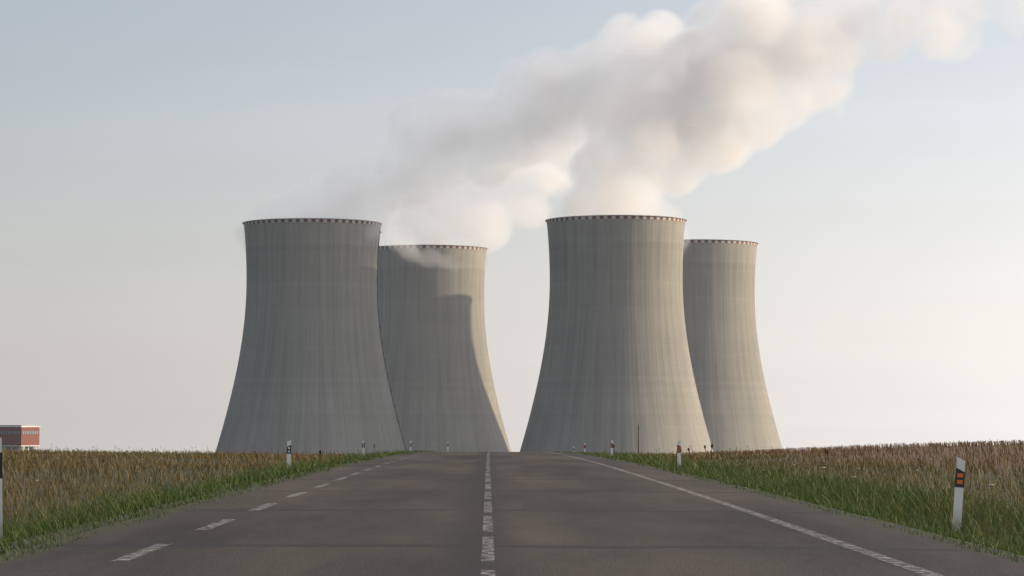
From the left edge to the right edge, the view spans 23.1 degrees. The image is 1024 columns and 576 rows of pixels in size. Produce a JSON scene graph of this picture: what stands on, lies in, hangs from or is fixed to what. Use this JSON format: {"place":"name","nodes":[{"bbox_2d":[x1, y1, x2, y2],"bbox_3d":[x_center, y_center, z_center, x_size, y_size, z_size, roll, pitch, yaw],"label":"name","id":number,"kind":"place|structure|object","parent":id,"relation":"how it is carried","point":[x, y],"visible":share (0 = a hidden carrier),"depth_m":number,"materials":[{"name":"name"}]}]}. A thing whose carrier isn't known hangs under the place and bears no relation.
{"place":"outdoors","nodes":[
{"label":"outdoors","id":0,"kind":"place"},
{"bbox_2d":[0,452,1023,575],"bbox_3d":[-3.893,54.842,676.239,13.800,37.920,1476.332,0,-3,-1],"label":"road asphalt","id":1,"kind":"structure","parent":0,"point":[550,514],"depth_m":26.25,"materials":[{"name":"grey asphalt"}]},
{"bbox_2d":[119,455,937,575],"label":"road markings","id":2,"kind":"object","parent":1,"relation":"on","point":[605,465],"visible":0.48,"depth_m":27.15,"materials":[{"name":"white paint"}]},
{"bbox_2d":[0,445,1023,552],"bbox_3d":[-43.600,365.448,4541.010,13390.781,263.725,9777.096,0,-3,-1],"label":"terrain ground","id":3,"kind":"structure","parent":0,"point":[911,455],"depth_m":74.04,"materials":[{"name":"green plant"}]},
{"bbox_2d":[0,437,2,547],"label":"delineator post","id":4,"kind":"object","parent":3,"relation":"on","point":[1,512],"visible":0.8,"depth_m":25.53,"materials":[{"name":"white plastic"}]},
{"bbox_2d":[0,425,39,450],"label":"building","id":5,"kind":"structure","parent":3,"relation":"on","point":[22,437],"depth_m":1200.22,"materials":[{"name":"brick"}]},
{"bbox_2d":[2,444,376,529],"bbox_3d":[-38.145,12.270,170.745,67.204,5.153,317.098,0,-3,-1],"label":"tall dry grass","id":6,"kind":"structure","parent":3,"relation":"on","point":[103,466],"depth_m":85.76,"materials":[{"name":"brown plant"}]},
{"bbox_2d":[0,449,436,562],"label":"verge grass","id":7,"kind":"structure","parent":3,"relation":"on","point":[148,501],"depth_m":39.06,"materials":[{"name":"green plant"}]},
{"bbox_2d":[287,440,290,464],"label":"delineator post","id":8,"kind":"object","parent":3,"relation":"on","point":[289,452],"visible":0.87,"depth_m":75.44,"materials":[{"name":"white plastic"}]},
{"bbox_2d":[216,218,406,454],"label":"cooling tower","id":9,"kind":"structure","parent":3,"relation":"on","point":[311,375],"depth_m":1472.66,"materials":[{"name":"concrete"}]},
{"bbox_2d":[362,439,364,454],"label":"delineator post","id":10,"kind":"object","parent":3,"relation":"on","point":[363,446],"visible":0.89,"depth_m":125.35,"materials":[{"name":"white plastic"}]},
{"bbox_2d":[378,245,510,451],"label":"cooling tower","id":11,"kind":"structure","parent":3,"relation":"on","point":[432,324],"depth_m":1699.62,"materials":[{"name":"concrete"}]},
{"bbox_2d":[65,444,828,468],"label":"dock weeds","id":12,"kind":"object","parent":3,"relation":"on","point":[826,451],"visible":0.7,"depth_m":114.55,"materials":[{"name":"green plant"}]},
{"bbox_2d":[611,440,612,456],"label":"delineator post","id":13,"kind":"object","parent":3,"relation":"on","point":[611,448],"visible":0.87,"depth_m":133.75,"materials":[{"name":"white plastic"}]},
{"bbox_2d":[520,215,712,454],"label":"cooling tower","id":14,"kind":"structure","parent":3,"relation":"on","point":[616,367],"depth_m":1449.43,"materials":[{"name":"concrete"}]},
{"bbox_2d":[677,441,680,465],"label":"delineator post","id":15,"kind":"object","parent":3,"relation":"on","point":[679,452],"visible":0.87,"depth_m":83.84,"materials":[{"name":"white plastic"}]},
{"bbox_2d":[683,239,782,453],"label":"cooling tower","id":16,"kind":"structure","parent":3,"relation":"on","point":[719,305],"depth_m":1648.27,"materials":[{"name":"concrete"}]},
{"bbox_2d":[554,449,1023,562],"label":"verge grass","id":17,"kind":"structure","parent":3,"relation":"on","point":[728,475],"depth_m":43.69,"materials":[{"name":"green plant"}]},
{"bbox_2d":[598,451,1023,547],"bbox_3d":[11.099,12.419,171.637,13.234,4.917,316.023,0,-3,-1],"label":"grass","id":18,"kind":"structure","parent":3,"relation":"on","point":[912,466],"depth_m":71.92,"materials":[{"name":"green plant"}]},
{"bbox_2d":[600,446,1023,544],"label":"tall dry grass","id":19,"kind":"structure","parent":3,"relation":"on","point":[836,467],"depth_m":74.77,"materials":[{"name":"plant"}]},
{"bbox_2d":[669,439,1023,470],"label":"field crop","id":20,"kind":"object","parent":3,"relation":"on","point":[890,449],"visible":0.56,"depth_m":139.47,"materials":[{"name":"brown plant"}]},
{"bbox_2d":[952,457,964,532],"bbox_3d":[6.103,2.978,34.353,0.136,1.328,0.099,5,-3,-3],"label":"delineator post","id":21,"kind":"object","parent":3,"relation":"on","point":[959,488],"visible":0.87,"depth_m":34.32,"materials":[{"name":"white plastic"}]},
{"bbox_2d":[0,0,1023,453],"label":"sky","id":22,"kind":"structure","parent":0,"point":[871,152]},
{"bbox_2d":[35,464,993,497],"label":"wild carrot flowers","id":23,"kind":"object","parent":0,"point":[794,471],"visible":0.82,"depth_m":59.59,"materials":[{"name":"plant"}]}
]}

